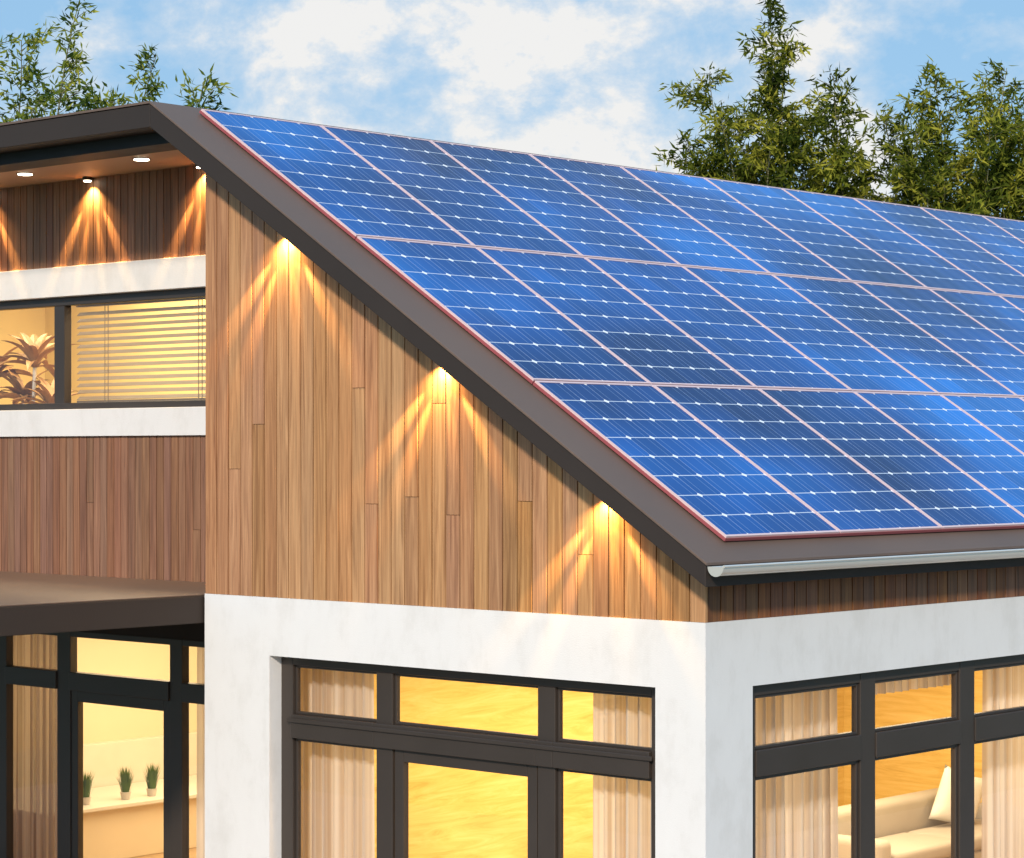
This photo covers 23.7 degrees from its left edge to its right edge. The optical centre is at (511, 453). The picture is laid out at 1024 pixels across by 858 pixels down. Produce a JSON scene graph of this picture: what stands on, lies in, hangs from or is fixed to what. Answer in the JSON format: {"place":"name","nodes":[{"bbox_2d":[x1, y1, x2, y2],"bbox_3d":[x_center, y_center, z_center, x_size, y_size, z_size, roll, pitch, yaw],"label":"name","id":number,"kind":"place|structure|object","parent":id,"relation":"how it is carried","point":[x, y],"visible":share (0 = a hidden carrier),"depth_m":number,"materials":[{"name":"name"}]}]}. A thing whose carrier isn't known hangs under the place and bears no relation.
{"place":"outdoors","nodes":[
{"label":"outdoors","id":0,"kind":"place"},
{"bbox_2d":[83,772,94,804],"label":"potted grass","id":1,"kind":"object","parent":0,"point":[87,782],"depth_m":25.88,"materials":[{"name":"plant"}]},
{"bbox_2d":[0,631,204,857],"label":"wing window frame","id":2,"kind":"object","parent":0,"point":[179,691],"visible":0.59,"depth_m":23.93,"materials":[{"name":"black metal"}]},
{"bbox_2d":[71,691,169,857],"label":"wing door leaf","id":3,"kind":"object","parent":2,"relation":"in","point":[78,698],"visible":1,"depth_m":23.91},
{"bbox_2d":[116,767,132,799],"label":"potted grass","id":4,"kind":"object","parent":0,"point":[125,784],"depth_m":26.29,"materials":[{"name":"plant"}]},
{"bbox_2d":[77,637,196,743],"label":"wing interior walls","id":5,"kind":"structure","parent":0,"point":[102,723],"depth_m":27.77,"materials":[{"name":"yellow paint"}]},
{"bbox_2d":[141,762,161,795],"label":"potted grass","id":6,"kind":"object","parent":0,"point":[151,779],"depth_m":26.55,"materials":[{"name":"plant"}]},
{"bbox_2d":[206,174,707,622],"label":"gable cladding","id":7,"kind":"structure","parent":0,"point":[348,459],"depth_m":19.30,"materials":[{"name":"brown wood"}]},
{"bbox_2d":[0,0,1023,216],"label":"sky","id":8,"kind":"structure","parent":0,"point":[571,79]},
{"bbox_2d":[374,670,982,857],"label":"interior gold walls","id":9,"kind":"structure","parent":0,"point":[458,813],"depth_m":23.14,"materials":[{"name":"yellow paint"}]},
{"bbox_2d":[708,566,1023,621],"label":"eave cladding","id":10,"kind":"structure","parent":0,"point":[746,601],"depth_m":18.42,"materials":[{"name":"brown wood"}]},
{"bbox_3d":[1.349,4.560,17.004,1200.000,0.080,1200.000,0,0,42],"label":"ground","id":11,"kind":"structure","parent":0,"visible":0},
{"bbox_2d":[0,0,236,122],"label":"bamboo clump","id":12,"kind":"object","parent":11,"relation":"on","point":[45,98],"visible":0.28,"depth_m":40.50,"materials":[{"name":"green plant"}]},
{"bbox_2d":[205,593,1023,857],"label":"stucco walls","id":13,"kind":"structure","parent":11,"relation":"on","point":[703,678],"depth_m":18.44,"materials":[{"name":"white paint"}]},
{"bbox_2d":[281,657,654,857],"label":"gable window frame","id":14,"kind":"object","parent":13,"relation":"attached to","point":[547,776],"visible":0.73,"depth_m":19.27,"materials":[{"name":"black metal"}]},
{"bbox_2d":[286,714,652,778],"bbox_3d":[-0.385,2.234,18.776,3.850,0.192,0.135,0,0,42],"label":"gable transom","id":15,"kind":"object","parent":14,"relation":"attached to","point":[573,756],"visible":0.95,"depth_m":18.60,"materials":[{"name":"black metal"}]},
{"bbox_2d":[296,665,651,857],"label":"gable sashes","id":16,"kind":"object","parent":14,"relation":"in","point":[403,759],"visible":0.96,"depth_m":18.87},
{"bbox_2d":[753,654,1023,857],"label":"window frame","id":17,"kind":"object","parent":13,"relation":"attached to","point":[954,772],"visible":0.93,"depth_m":18.86,"materials":[{"name":"black metal"}]},
{"bbox_3d":[3.229,-0.635,26.908,0.118,3.630,16.800,0,0,42],"label":"side wall","id":18,"kind":"object","parent":13,"relation":"on","visible":0},
{"bbox_2d":[150,104,1023,586],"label":"roof slab","id":19,"kind":"structure","parent":18,"relation":"attached to","point":[416,336],"depth_m":18.36,"materials":[{"name":"grey metal"}]},
{"bbox_2d":[149,101,1023,565],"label":"roof sheet","id":20,"kind":"object","parent":19,"relation":"on","point":[631,485],"visible":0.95,"depth_m":18.47,"materials":[{"name":"grey metal"}]},
{"bbox_2d":[199,109,1023,540],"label":"solar panel array","id":21,"kind":"object","parent":19,"relation":"on","point":[731,361],"visible":1,"depth_m":21.32,"materials":[{"name":"glass"}]},
{"bbox_2d":[709,551,1023,575],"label":"gutter","id":22,"kind":"object","parent":19,"relation":"attached to","point":[851,564],"visible":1,"depth_m":17.90,"materials":[{"name":"metal"}]},
{"bbox_2d":[708,567,723,576],"bbox_3d":[1.391,0.806,16.641,0.137,0.069,0.010,0,0,42],"label":"gutter end cap","id":23,"kind":"object","parent":22,"relation":"attached to","point":[716,571],"visible":1,"depth_m":16.63,"materials":[{"name":"metal"}]},
{"bbox_2d":[723,549,1023,567],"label":"gutter bead","id":24,"kind":"object","parent":22,"relation":"attached to","point":[856,559],"visible":1,"depth_m":17.87,"materials":[{"name":"silver metal"}]},
{"bbox_2d":[651,0,899,202],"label":"bamboo clump","id":25,"kind":"object","parent":11,"relation":"on","point":[780,168],"visible":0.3,"depth_m":47.21,"materials":[{"name":"green plant"}]},
{"bbox_2d":[840,54,1023,220],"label":"bamboo clump","id":26,"kind":"object","parent":11,"relation":"on","point":[995,188],"visible":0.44,"depth_m":47.56,"materials":[{"name":"green plant"}]},
{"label":"terrace paving","id":27,"kind":"structure","parent":0,"visible":0},
{"bbox_2d":[55,435,205,640],"bbox_3d":[-2.271,0.820,27.394,8.680,7.160,7.866,0,0,42],"label":"wing backing","id":28,"kind":"object","parent":27,"relation":"on","point":[195,632],"visible":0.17,"depth_m":22.97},
{"bbox_2d":[0,104,156,153],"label":"flat roof","id":29,"kind":"structure","parent":28,"relation":"on","point":[98,126],"depth_m":21.38,"materials":[{"name":"metal"}]},
{"bbox_2d":[0,133,176,172],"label":"soffit beam","id":30,"kind":"structure","parent":29,"relation":"attached to","point":[97,150],"depth_m":21.76,"materials":[{"name":"black metal"}]},
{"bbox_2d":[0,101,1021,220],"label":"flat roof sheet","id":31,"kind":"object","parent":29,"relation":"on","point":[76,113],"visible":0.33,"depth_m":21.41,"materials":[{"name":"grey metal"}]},
{"bbox_2d":[0,150,194,188],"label":"soffit","id":32,"kind":"structure","parent":28,"relation":"attached to","point":[111,166],"depth_m":22.92,"materials":[{"name":"brown wood"}]},
{"bbox_2d":[16,172,33,175],"bbox_3d":[-4.652,-2.672,23.308,0.170,0.019,0.170,0,0,42],"label":"recessed downlight","id":33,"kind":"object","parent":32,"relation":"attached to","point":[24,173],"visible":1,"depth_m":23.27,"materials":[{"name":"metal"}]},
{"bbox_2d":[82,176,91,181],"bbox_3d":[-4.112,-2.664,23.621,0.096,0.061,0.096,0,0,42],"label":"wall washer light","id":34,"kind":"object","parent":32,"relation":"attached to","point":[86,178],"visible":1,"depth_m":23.59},
{"bbox_2d":[132,157,150,160],"bbox_3d":[-3.363,-2.672,22.139,0.170,0.019,0.170,0,0,42],"label":"recessed downlight","id":35,"kind":"object","parent":32,"relation":"attached to","point":[141,159],"visible":1,"depth_m":22.08,"materials":[{"name":"metal"}]},
{"bbox_2d":[0,595,204,636],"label":"canopy","id":36,"kind":"object","parent":28,"relation":"attached to","point":[67,617],"visible":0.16,"depth_m":19.79,"materials":[{"name":"metal"}]},
{"bbox_2d":[0,571,205,606],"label":"canopy top","id":37,"kind":"object","parent":36,"relation":"on","point":[19,588],"visible":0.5,"depth_m":21.52,"materials":[{"name":"brown"}]},
{"bbox_2d":[0,436,205,581],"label":"wing lower cladding","id":38,"kind":"structure","parent":28,"relation":"attached to","point":[143,516],"depth_m":23.54,"materials":[{"name":"brown wood"}]},
{"bbox_2d":[0,255,205,436],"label":"wing bands","id":39,"kind":"object","parent":28,"relation":"attached to","point":[186,272],"visible":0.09,"depth_m":23.49,"materials":[{"name":"white paint"}]},
{"bbox_2d":[0,165,205,271],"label":"wing upper cladding","id":40,"kind":"structure","parent":28,"relation":"attached to","point":[153,214],"depth_m":23.54,"materials":[{"name":"brown wood"}]},
{"bbox_2d":[0,287,205,410],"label":"wing upper frame","id":41,"kind":"object","parent":28,"relation":"attached to","point":[62,351],"visible":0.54,"depth_m":24.07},
{"bbox_2d":[76,297,205,402],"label":"window blinds","id":42,"kind":"object","parent":28,"relation":"attached to","point":[172,397],"depth_m":23.49,"materials":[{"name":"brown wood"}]},
{"bbox_2d":[132,848,195,857],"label":"interior floor","id":43,"kind":"structure","parent":27,"relation":"on","point":[192,852],"depth_m":26.35,"materials":[{"name":"brown wood"}]},
{"bbox_2d":[0,332,79,403],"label":"potted dracaena","id":44,"kind":"object","parent":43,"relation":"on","point":[35,349],"visible":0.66,"depth_m":25.50,"materials":[{"name":"green plant"}]},
{"bbox_2d":[0,300,205,403],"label":"wing upper interior walls","id":45,"kind":"structure","parent":43,"relation":"on","point":[38,322],"depth_m":28.14,"materials":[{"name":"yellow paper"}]},
{"bbox_2d":[83,731,196,857],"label":"kitchen counter","id":46,"kind":"object","parent":43,"relation":"on","point":[115,825],"visible":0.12,"depth_m":26.52,"materials":[{"name":"beige paint"}]},
{"bbox_2d":[838,788,981,857],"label":"sofa","id":47,"kind":"object","parent":43,"relation":"on","point":[905,827],"visible":0.29,"depth_m":24.41,"materials":[{"name":"beige fabric"}]},
{"bbox_2d":[928,765,981,822],"bbox_3d":[4.580,3.540,25.035,0.580,0.580,0.197,20,-4,-26],"label":"throw cushion","id":48,"kind":"object","parent":47,"relation":"on","point":[941,809],"visible":0.51,"depth_m":24.90,"materials":[{"name":"white fabric"}]},
{"bbox_3d":[-0.681,-0.400,25.195,13.590,3.900,8.990,0,0,42],"label":"interior","id":49,"kind":"object","parent":43,"relation":"on","visible":0},
{"bbox_2d":[13,634,56,857],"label":"curtain","id":50,"kind":"object","parent":49,"relation":"hanging from","point":[34,772],"visible":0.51,"depth_m":24.80,"materials":[{"name":"beige fabric"}]},
{"bbox_2d":[196,647,204,857],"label":"curtain","id":51,"kind":"object","parent":49,"relation":"hanging from","point":[200,834],"visible":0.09,"depth_m":23.09,"materials":[{"name":"beige fabric"}]},
{"bbox_2d":[301,668,374,857],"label":"curtain","id":52,"kind":"object","parent":49,"relation":"hanging from","point":[337,804],"visible":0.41,"depth_m":20.09,"materials":[{"name":"beige fabric"}]},
{"bbox_2d":[593,693,651,857],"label":"curtain","id":53,"kind":"object","parent":49,"relation":"hanging from","point":[621,817],"visible":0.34,"depth_m":18.06,"materials":[{"name":"beige fabric"}]},
{"bbox_2d":[755,688,837,857],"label":"curtain","id":54,"kind":"object","parent":49,"relation":"hanging from","point":[796,815],"visible":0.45,"depth_m":18.54,"materials":[{"name":"beige fabric"}]},
{"bbox_2d":[875,674,950,694],"bbox_3d":[3.219,1.750,19.662,0.107,0.300,1.350,0,0,42],"label":"window valance","id":55,"kind":"object","parent":49,"relation":"hanging from","point":[903,685],"depth_m":19.67,"materials":[{"name":"beige fabric"}]},
{"bbox_2d":[982,665,1023,857],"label":"curtain","id":56,"kind":"object","parent":49,"relation":"hanging from","point":[1002,797],"visible":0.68,"depth_m":20.71,"materials":[{"name":"beige fabric"}]}
]}

